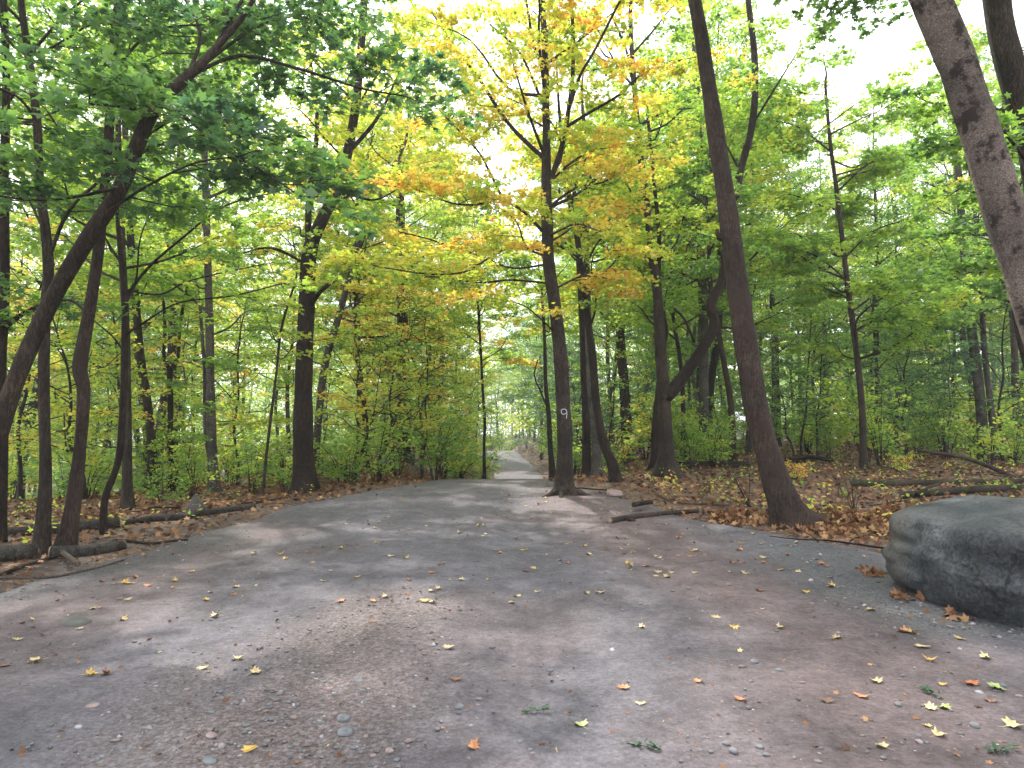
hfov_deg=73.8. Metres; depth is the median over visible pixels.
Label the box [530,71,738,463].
straight tree
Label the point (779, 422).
shrub
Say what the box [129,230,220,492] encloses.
forked tree
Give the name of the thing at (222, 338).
young tree
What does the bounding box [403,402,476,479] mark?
shrub
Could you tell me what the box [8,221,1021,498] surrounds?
distant woods
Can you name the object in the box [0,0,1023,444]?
sky
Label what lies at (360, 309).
young tree
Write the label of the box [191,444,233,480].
shrub
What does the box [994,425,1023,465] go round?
shrub
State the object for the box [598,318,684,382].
forest tree
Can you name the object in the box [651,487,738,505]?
fallen branch
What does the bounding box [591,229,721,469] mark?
dark tree
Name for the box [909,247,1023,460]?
young tree
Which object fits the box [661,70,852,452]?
forest tree
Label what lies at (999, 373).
forest tree
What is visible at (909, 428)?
shrub
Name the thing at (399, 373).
young tree
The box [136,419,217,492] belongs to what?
shrub
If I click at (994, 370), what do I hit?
forest tree
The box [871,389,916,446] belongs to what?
shrub
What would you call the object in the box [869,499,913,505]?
dead twig
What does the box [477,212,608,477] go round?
path edge tree
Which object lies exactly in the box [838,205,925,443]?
forest tree
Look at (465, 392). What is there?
young tree
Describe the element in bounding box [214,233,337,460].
forest tree
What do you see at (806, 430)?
shrub
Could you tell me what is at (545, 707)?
green sprig
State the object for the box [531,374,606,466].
young tree
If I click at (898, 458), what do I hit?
shrub
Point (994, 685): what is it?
fallen leaf
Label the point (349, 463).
shrub
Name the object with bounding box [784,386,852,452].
shrub
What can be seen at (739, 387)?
young tree
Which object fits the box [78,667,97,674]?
fallen leaf
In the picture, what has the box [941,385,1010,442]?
shrub
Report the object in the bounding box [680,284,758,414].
forest tree
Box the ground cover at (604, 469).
[7,447,1023,542]
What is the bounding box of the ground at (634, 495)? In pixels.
[0,434,1023,592]
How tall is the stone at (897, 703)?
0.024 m
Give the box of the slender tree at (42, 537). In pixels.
[0,0,256,558]
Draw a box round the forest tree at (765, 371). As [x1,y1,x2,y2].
[678,264,786,392]
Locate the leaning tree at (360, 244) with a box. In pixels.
[263,70,482,474]
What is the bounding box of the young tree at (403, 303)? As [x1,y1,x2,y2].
[313,283,484,476]
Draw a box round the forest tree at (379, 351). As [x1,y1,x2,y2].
[344,238,396,450]
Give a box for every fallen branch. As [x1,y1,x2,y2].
[0,555,59,575]
[0,559,124,578]
[60,550,80,566]
[125,539,187,544]
[243,495,296,503]
[632,500,652,506]
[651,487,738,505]
[785,455,833,461]
[917,449,1016,476]
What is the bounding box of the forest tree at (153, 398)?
[92,365,159,489]
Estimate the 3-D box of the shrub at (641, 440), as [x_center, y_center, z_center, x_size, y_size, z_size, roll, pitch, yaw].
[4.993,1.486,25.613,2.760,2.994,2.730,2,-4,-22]
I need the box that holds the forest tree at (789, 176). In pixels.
[695,100,871,446]
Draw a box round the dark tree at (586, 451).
[499,107,687,476]
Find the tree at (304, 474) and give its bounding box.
[172,0,468,494]
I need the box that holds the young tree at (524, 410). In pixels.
[503,385,539,438]
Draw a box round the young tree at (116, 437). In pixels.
[100,396,142,469]
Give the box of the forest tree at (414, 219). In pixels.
[314,124,501,456]
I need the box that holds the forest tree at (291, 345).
[200,154,363,468]
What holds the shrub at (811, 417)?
on the ground at (634, 495)
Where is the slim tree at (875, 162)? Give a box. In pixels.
[727,13,1000,469]
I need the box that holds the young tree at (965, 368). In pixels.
[887,276,1022,452]
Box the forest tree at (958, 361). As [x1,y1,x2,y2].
[885,315,968,418]
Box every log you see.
[0,543,39,561]
[8,517,120,535]
[48,540,126,557]
[125,512,193,524]
[193,503,255,516]
[607,509,698,523]
[678,461,749,467]
[846,478,1023,486]
[893,483,1023,498]
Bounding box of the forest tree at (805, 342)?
[795,238,926,445]
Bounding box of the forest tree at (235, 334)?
[109,219,285,483]
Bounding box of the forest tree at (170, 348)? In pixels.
[85,0,295,487]
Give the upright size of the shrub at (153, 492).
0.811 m
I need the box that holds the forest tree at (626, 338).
[551,241,689,434]
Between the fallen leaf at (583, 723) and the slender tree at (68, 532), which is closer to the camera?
the fallen leaf at (583, 723)
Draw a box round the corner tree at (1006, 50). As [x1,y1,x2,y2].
[864,0,1023,302]
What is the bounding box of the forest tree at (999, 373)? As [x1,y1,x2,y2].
[945,308,1020,430]
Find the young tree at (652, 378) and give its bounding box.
[603,359,676,451]
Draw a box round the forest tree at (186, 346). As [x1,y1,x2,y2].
[141,231,254,441]
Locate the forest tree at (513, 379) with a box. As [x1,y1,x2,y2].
[489,298,570,442]
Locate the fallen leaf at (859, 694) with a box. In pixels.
[853,691,869,697]
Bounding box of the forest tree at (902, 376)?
[849,340,940,399]
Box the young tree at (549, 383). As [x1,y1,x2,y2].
[527,348,580,422]
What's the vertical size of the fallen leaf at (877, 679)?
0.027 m
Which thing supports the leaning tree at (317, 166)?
on the ground at (634, 495)
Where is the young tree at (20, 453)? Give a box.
[7,196,146,500]
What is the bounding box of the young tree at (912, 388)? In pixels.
[856,334,952,431]
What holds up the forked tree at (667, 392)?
on the ground at (634, 495)
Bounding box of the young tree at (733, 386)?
[643,261,772,453]
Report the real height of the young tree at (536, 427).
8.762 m
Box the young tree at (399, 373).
[338,265,474,465]
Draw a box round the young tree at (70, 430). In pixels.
[7,214,187,500]
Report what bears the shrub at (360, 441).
on the ground at (634, 495)
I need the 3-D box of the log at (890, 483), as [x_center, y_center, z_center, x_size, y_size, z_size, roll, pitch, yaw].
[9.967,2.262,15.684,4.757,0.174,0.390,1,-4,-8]
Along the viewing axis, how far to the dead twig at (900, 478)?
16.15 m
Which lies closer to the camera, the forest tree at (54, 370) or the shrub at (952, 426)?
the shrub at (952, 426)
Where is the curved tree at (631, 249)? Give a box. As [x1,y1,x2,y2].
[457,0,677,482]
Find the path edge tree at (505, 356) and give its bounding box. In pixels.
[414,175,543,478]
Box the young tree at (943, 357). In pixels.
[839,281,978,457]
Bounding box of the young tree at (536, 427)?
[511,321,614,444]
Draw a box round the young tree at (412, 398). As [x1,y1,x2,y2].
[367,355,442,436]
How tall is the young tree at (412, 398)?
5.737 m
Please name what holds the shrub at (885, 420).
on the ground at (634, 495)
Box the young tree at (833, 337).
[766,299,885,455]
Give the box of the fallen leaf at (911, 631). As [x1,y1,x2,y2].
[908,627,917,632]
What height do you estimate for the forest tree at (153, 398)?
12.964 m
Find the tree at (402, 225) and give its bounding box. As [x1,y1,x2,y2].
[270,0,498,463]
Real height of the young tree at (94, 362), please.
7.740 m
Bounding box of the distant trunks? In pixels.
[13,323,1011,497]
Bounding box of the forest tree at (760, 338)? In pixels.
[722,211,809,362]
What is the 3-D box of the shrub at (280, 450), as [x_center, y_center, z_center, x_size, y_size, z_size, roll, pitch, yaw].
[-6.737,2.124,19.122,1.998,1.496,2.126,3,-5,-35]
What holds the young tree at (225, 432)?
on the ground at (634, 495)
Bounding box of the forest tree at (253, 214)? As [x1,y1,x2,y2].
[90,3,312,484]
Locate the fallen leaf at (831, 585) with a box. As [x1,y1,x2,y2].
[827,580,840,586]
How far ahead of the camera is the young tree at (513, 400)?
104.61 m
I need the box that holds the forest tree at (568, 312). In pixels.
[534,203,632,352]
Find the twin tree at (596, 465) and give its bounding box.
[496,31,694,476]
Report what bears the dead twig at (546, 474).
on the ground at (634, 495)
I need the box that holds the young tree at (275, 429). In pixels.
[252,410,292,455]
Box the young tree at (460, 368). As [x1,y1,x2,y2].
[444,366,495,430]
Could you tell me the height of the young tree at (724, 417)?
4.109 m
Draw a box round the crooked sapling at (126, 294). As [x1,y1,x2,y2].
[58,139,317,534]
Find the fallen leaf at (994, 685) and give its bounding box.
[987,681,1005,689]
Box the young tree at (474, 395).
[443,365,495,430]
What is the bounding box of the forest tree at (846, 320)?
[789,225,893,443]
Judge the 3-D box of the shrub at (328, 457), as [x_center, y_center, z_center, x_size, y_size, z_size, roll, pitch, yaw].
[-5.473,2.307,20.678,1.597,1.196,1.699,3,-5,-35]
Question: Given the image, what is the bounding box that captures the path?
[0,451,1023,767]
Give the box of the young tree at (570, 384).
[519,353,640,475]
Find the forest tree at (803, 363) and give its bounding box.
[726,210,871,436]
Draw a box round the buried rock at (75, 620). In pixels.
[60,615,92,626]
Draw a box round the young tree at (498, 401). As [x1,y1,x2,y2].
[486,352,527,438]
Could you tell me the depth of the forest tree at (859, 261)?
27.58 m
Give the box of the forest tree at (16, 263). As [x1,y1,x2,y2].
[8,206,103,458]
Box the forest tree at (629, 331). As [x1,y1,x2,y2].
[526,113,690,449]
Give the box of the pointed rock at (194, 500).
[185,494,205,511]
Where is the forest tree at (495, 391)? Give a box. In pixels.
[475,353,512,437]
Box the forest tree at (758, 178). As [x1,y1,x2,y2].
[591,0,850,460]
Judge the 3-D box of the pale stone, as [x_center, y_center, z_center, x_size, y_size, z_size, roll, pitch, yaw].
[-2.371,1.821,3.861,0.052,0.030,0.068,-1,-4,18]
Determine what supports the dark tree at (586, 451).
on the ground at (634, 495)
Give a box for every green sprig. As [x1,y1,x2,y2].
[522,704,550,713]
[627,737,660,748]
[916,685,943,698]
[985,741,1018,752]
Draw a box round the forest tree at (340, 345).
[257,151,446,464]
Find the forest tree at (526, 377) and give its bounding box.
[494,291,577,460]
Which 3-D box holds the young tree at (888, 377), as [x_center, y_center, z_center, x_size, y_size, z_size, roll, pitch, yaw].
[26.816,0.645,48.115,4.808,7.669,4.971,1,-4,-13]
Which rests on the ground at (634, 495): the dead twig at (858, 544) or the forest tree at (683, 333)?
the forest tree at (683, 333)
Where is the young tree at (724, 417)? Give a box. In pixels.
[713,380,745,442]
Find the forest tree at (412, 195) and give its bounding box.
[366,144,496,417]
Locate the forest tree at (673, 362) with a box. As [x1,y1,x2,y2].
[603,275,717,406]
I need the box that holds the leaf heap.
[689,501,974,622]
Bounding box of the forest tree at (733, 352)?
[648,254,765,384]
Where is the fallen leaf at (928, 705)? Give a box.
[924,701,938,709]
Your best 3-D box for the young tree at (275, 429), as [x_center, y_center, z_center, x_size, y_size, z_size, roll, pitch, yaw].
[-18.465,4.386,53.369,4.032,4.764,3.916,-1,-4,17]
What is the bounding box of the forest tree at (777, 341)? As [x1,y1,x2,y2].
[725,204,847,445]
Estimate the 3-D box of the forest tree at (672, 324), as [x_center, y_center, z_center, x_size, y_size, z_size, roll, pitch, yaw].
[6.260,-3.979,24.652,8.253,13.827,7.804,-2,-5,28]
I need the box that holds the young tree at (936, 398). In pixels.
[919,377,960,421]
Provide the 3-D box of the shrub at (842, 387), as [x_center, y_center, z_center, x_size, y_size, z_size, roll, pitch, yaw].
[11.231,0.986,22.315,3.191,3.462,3.157,-2,-5,30]
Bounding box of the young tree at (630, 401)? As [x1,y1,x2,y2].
[604,375,643,424]
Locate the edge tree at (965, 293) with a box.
[899,27,1023,367]
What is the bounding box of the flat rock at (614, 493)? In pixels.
[606,489,622,497]
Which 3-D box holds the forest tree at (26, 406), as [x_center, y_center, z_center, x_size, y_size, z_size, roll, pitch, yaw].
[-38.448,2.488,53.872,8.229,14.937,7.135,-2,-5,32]
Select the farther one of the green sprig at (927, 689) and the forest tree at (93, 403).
the forest tree at (93, 403)
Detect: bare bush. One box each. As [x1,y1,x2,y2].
[723,457,752,503]
[830,474,863,497]
[832,475,864,510]
[988,483,1012,496]
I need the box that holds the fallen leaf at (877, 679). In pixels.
[870,677,882,682]
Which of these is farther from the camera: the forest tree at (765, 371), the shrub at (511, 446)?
the shrub at (511, 446)
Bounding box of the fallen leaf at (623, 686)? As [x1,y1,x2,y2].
[617,683,629,689]
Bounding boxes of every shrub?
[8,407,59,499]
[8,452,38,492]
[9,491,37,498]
[27,435,110,496]
[28,437,152,498]
[52,441,116,495]
[62,466,107,494]
[67,461,112,491]
[85,453,111,493]
[96,400,197,482]
[111,454,142,490]
[118,461,178,487]
[132,400,234,488]
[133,468,187,502]
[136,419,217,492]
[161,448,224,497]
[165,423,205,471]
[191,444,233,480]
[195,418,273,485]
[206,432,264,478]
[219,442,248,477]
[223,428,318,478]
[224,428,288,492]
[234,433,292,481]
[252,460,292,491]
[259,429,334,469]
[261,424,321,468]
[313,431,385,482]
[313,432,371,483]
[313,441,357,475]
[324,410,421,482]
[330,430,354,460]
[337,403,384,451]
[345,430,376,459]
[358,417,434,476]
[361,413,411,450]
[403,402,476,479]
[417,403,481,478]
[435,438,490,478]
[438,443,498,478]
[439,400,494,477]
[474,451,506,478]
[475,446,509,473]
[479,429,496,447]
[486,433,502,450]
[488,423,511,450]
[499,439,519,450]
[504,440,521,449]
[507,426,531,448]
[517,386,622,474]
[520,434,534,447]
[533,438,580,466]
[546,417,591,473]
[573,445,619,467]
[591,445,636,469]
[606,415,633,446]
[607,388,674,459]
[607,430,639,466]
[623,394,695,451]
[671,395,720,460]
[671,409,722,468]
[673,418,698,457]
[674,401,716,449]
[676,399,724,443]
[688,402,746,456]
[688,405,744,466]
[694,441,730,460]
[698,415,740,445]
[718,409,744,441]
[736,422,745,446]
[770,412,784,440]
[771,412,795,450]
[776,385,844,452]
[778,403,814,445]
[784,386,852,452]
[784,429,815,446]
[785,459,813,479]
[787,411,836,453]
[805,360,910,461]
[805,419,857,458]
[825,377,924,465]
[831,413,857,445]
[858,413,900,451]
[867,435,910,457]
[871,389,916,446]
[879,399,898,434]
[885,450,923,471]
[890,387,957,448]
[895,384,992,458]
[896,421,925,447]
[899,420,939,457]
[907,384,973,446]
[909,418,953,450]
[935,410,997,456]
[939,407,1017,465]
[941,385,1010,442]
[951,370,1023,459]
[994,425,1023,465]
[999,424,1023,459]
[1005,425,1023,462]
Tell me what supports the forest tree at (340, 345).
on the ground at (634, 495)
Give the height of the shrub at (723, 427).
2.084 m
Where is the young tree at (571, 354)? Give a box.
[520,333,647,463]
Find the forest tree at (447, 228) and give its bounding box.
[381,164,501,449]
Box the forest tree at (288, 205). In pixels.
[210,16,480,468]
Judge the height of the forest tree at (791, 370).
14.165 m
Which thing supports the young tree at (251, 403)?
on the ground at (634, 495)
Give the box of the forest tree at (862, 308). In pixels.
[805,154,978,448]
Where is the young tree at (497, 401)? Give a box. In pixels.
[481,367,522,430]
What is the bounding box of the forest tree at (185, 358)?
[89,242,227,438]
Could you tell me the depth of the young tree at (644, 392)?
27.66 m
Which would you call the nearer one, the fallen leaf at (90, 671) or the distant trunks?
the fallen leaf at (90, 671)
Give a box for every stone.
[85,702,99,707]
[202,756,216,764]
[205,731,216,738]
[337,713,350,721]
[337,726,352,736]
[354,678,363,682]
[385,747,393,753]
[455,703,463,708]
[722,741,729,745]
[729,747,737,754]
[750,659,758,663]
[755,744,763,748]
[894,701,901,706]
[969,722,979,728]
[999,683,1007,687]
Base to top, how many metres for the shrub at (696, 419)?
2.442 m
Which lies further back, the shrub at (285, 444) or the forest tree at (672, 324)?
the shrub at (285, 444)
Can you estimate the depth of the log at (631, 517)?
11.17 m
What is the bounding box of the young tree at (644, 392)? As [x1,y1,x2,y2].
[611,351,698,432]
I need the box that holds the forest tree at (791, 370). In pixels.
[759,276,841,442]
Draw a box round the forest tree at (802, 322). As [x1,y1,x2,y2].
[758,225,854,425]
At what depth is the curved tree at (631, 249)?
16.34 m
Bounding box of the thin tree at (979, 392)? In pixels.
[864,0,1022,459]
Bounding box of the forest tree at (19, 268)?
[7,219,77,427]
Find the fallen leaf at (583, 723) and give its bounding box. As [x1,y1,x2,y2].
[571,719,587,728]
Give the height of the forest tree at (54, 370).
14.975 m
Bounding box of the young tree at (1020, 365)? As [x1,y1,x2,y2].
[1003,363,1023,415]
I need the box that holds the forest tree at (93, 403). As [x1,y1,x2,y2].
[54,295,155,448]
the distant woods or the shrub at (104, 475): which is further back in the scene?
the distant woods
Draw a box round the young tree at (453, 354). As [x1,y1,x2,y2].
[343,290,484,475]
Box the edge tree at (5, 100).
[0,0,203,542]
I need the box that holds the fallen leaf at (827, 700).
[819,695,834,702]
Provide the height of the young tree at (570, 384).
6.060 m
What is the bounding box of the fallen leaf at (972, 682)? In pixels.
[956,679,977,684]
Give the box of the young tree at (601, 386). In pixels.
[570,356,619,426]
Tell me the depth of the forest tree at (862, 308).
36.60 m
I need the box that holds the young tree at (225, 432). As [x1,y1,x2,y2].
[190,413,242,466]
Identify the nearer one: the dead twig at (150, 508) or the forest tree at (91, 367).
the dead twig at (150, 508)
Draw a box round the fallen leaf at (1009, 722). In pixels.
[998,716,1022,726]
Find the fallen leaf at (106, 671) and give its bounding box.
[99,666,115,674]
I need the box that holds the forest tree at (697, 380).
[655,92,794,446]
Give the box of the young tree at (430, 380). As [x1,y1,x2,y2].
[362,298,491,477]
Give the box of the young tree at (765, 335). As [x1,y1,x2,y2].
[728,286,825,419]
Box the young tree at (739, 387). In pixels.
[714,357,791,443]
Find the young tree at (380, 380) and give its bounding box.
[337,312,442,437]
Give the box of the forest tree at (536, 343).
[502,269,614,415]
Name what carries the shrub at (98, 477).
on the ground at (634, 495)
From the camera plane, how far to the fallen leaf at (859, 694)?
3.97 m
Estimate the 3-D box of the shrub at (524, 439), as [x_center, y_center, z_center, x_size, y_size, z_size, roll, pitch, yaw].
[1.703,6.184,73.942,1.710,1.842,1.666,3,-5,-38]
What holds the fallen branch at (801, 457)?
on the ground at (634, 495)
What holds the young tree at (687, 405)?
on the ground at (634, 495)
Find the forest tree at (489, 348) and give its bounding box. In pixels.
[410,256,517,455]
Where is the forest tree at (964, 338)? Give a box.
[863,99,989,432]
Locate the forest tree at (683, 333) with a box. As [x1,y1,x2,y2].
[625,274,710,382]
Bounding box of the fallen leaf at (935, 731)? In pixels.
[930,727,946,736]
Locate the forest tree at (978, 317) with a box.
[899,173,999,442]
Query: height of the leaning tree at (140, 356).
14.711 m
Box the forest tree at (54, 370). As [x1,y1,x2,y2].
[15,277,139,438]
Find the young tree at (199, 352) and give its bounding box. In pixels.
[91,240,258,485]
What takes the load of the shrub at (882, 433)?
on the ground at (634, 495)
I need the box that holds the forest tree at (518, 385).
[510,328,537,437]
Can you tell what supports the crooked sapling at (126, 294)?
on the ground at (634, 495)
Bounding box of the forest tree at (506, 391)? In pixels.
[500,345,520,437]
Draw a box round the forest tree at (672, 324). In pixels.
[591,77,789,459]
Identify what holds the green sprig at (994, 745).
on the path
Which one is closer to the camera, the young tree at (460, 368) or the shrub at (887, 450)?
the shrub at (887, 450)
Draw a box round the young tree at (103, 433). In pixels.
[22,377,140,476]
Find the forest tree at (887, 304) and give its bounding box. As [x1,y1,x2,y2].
[831,220,916,403]
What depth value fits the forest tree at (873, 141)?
34.30 m
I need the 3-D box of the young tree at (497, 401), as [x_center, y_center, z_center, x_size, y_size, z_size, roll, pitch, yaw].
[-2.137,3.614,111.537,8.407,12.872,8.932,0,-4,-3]
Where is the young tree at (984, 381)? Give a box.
[927,313,1019,418]
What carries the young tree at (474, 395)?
on the ground at (634, 495)
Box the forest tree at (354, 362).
[320,283,415,406]
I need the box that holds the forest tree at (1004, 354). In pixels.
[978,300,1018,355]
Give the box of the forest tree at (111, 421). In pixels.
[55,267,165,481]
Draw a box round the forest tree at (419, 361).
[381,288,462,416]
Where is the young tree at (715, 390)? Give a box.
[685,329,741,417]
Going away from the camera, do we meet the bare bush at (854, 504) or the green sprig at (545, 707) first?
the green sprig at (545, 707)
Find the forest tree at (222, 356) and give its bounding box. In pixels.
[101,227,263,475]
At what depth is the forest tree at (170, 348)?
29.07 m
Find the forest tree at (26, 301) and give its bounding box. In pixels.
[7,241,71,396]
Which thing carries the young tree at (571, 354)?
on the ground at (634, 495)
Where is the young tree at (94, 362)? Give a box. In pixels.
[7,231,232,451]
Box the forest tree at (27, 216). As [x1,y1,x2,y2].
[0,10,198,499]
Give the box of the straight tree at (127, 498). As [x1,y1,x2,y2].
[0,0,275,509]
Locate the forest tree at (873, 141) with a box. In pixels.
[787,95,956,449]
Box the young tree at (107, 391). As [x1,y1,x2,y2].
[50,332,180,472]
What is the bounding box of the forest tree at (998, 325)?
[862,209,1009,444]
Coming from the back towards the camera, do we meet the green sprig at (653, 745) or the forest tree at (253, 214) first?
the forest tree at (253, 214)
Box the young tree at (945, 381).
[907,340,968,416]
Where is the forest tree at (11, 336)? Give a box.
[7,253,66,412]
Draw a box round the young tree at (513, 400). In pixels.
[495,372,533,438]
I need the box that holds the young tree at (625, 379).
[552,313,669,447]
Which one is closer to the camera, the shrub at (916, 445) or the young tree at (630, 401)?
the shrub at (916, 445)
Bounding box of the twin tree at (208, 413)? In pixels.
[78,0,331,493]
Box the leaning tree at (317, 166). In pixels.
[0,0,483,455]
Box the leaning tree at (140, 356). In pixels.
[1,0,263,493]
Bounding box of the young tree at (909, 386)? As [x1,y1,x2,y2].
[880,340,945,431]
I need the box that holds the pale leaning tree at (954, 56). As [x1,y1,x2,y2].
[767,0,1023,344]
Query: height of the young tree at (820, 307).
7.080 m
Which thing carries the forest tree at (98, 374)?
on the ground at (634, 495)
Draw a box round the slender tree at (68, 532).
[0,0,312,545]
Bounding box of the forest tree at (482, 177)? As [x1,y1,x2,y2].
[391,133,509,431]
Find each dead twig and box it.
[109,506,184,511]
[530,471,581,476]
[545,485,606,490]
[689,469,736,472]
[770,530,883,548]
[850,533,890,537]
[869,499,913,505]
[880,477,928,479]
[888,463,942,468]
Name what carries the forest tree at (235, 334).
on the ground at (634, 495)
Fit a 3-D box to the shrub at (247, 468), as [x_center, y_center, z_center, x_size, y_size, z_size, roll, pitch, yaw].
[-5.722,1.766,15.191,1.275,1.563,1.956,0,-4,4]
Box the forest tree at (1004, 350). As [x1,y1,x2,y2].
[940,230,1023,433]
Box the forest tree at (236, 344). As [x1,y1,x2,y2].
[189,210,285,438]
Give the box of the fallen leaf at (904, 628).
[896,625,907,631]
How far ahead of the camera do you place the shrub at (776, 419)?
33.86 m
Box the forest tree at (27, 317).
[8,210,95,496]
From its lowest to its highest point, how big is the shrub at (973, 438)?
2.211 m
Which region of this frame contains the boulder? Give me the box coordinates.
[881,495,1023,627]
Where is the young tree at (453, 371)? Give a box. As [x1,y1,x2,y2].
[377,305,498,477]
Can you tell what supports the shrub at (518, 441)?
on the ground at (634, 495)
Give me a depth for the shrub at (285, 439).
19.83 m
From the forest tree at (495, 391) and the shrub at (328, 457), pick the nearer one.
the shrub at (328, 457)
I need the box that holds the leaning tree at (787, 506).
[688,0,831,530]
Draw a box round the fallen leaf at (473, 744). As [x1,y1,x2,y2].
[464,737,479,749]
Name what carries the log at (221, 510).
on the ground at (634, 495)
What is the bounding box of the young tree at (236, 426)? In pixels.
[216,405,263,455]
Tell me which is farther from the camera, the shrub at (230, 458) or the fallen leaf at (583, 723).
the shrub at (230, 458)
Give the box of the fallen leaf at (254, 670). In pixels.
[247,666,260,674]
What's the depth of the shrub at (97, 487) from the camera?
25.61 m
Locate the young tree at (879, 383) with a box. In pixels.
[817,321,952,450]
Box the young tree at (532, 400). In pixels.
[519,355,555,422]
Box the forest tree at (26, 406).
[8,349,68,456]
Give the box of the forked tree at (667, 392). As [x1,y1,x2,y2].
[526,0,839,478]
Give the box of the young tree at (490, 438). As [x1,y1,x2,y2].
[447,364,506,453]
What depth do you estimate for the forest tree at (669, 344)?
39.91 m
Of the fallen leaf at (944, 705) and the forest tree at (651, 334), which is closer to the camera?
the fallen leaf at (944, 705)
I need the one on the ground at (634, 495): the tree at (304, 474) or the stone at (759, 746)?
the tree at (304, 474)
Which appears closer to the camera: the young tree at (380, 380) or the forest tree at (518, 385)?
the young tree at (380, 380)
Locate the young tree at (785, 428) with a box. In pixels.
[736,341,833,455]
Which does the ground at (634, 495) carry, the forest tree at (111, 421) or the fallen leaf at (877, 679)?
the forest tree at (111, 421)
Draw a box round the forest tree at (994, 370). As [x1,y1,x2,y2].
[940,216,1009,418]
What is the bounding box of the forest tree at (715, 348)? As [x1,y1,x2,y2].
[627,0,842,451]
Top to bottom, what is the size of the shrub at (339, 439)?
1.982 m
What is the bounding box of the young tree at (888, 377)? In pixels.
[864,341,915,418]
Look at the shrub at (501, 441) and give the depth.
83.35 m
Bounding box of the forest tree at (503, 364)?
[435,285,516,450]
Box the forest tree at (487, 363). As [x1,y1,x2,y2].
[448,313,506,446]
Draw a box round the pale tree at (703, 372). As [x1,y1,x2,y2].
[593,0,784,459]
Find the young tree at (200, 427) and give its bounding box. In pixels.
[181,404,234,453]
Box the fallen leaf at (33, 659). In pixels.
[26,657,48,662]
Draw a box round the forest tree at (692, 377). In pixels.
[596,156,781,431]
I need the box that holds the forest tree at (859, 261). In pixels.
[801,193,949,455]
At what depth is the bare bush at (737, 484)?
12.51 m
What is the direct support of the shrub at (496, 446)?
on the ground at (634, 495)
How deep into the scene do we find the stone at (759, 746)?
3.33 m
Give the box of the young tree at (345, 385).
[274,310,376,462]
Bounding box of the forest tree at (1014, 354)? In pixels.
[887,45,1023,451]
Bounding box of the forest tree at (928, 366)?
[859,250,966,440]
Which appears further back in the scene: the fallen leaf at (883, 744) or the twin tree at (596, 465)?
the twin tree at (596, 465)
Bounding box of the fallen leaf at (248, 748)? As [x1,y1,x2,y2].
[241,744,257,752]
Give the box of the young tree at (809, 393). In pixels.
[786,370,832,443]
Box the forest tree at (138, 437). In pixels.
[84,181,191,488]
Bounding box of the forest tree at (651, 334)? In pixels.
[600,148,696,443]
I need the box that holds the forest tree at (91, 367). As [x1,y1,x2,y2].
[70,179,200,491]
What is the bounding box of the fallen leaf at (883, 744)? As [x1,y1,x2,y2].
[875,741,893,749]
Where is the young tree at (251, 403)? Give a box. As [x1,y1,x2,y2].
[226,386,273,463]
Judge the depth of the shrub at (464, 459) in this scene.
25.11 m
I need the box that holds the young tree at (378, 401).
[369,385,394,437]
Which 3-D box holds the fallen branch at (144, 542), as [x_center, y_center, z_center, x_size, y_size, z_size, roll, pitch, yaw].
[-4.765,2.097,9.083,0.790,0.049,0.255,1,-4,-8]
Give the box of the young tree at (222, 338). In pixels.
[147,258,317,485]
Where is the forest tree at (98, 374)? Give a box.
[36,294,152,425]
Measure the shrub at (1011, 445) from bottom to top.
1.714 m
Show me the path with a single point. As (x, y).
(550, 629)
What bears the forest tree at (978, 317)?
on the ground at (634, 495)
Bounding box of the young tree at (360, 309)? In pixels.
[279,299,450,479]
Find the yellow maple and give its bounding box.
[304,0,749,497]
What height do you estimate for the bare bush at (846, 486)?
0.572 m
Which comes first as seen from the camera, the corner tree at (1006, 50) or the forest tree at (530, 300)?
the corner tree at (1006, 50)
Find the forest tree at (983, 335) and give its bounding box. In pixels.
[855,20,1023,459]
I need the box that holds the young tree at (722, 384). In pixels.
[670,315,740,420]
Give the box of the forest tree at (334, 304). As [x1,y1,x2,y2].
[265,248,349,378]
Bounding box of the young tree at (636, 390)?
[616,368,651,440]
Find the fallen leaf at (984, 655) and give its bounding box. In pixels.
[979,651,997,659]
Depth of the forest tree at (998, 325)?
42.05 m
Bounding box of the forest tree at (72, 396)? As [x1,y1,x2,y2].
[26,341,108,454]
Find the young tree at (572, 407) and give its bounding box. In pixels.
[535,375,614,448]
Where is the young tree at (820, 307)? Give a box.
[732,278,888,454]
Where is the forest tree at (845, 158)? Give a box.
[754,104,899,445]
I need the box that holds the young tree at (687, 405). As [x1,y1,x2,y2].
[645,379,692,429]
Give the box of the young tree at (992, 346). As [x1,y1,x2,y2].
[959,341,1023,445]
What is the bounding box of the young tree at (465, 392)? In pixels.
[440,386,492,460]
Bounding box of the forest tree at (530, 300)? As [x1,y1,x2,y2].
[510,248,617,377]
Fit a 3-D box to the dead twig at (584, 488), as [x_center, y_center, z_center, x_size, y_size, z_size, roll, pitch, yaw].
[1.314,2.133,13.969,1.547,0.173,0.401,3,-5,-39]
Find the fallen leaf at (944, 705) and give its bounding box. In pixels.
[936,703,950,708]
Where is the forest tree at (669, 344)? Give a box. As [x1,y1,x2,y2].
[632,238,735,411]
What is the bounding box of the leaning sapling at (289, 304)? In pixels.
[232,223,351,494]
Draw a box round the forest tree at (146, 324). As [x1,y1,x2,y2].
[10,49,256,490]
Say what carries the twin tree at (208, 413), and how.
on the ground at (634, 495)
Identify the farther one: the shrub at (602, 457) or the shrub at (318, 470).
the shrub at (602, 457)
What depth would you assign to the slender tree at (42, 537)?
8.39 m

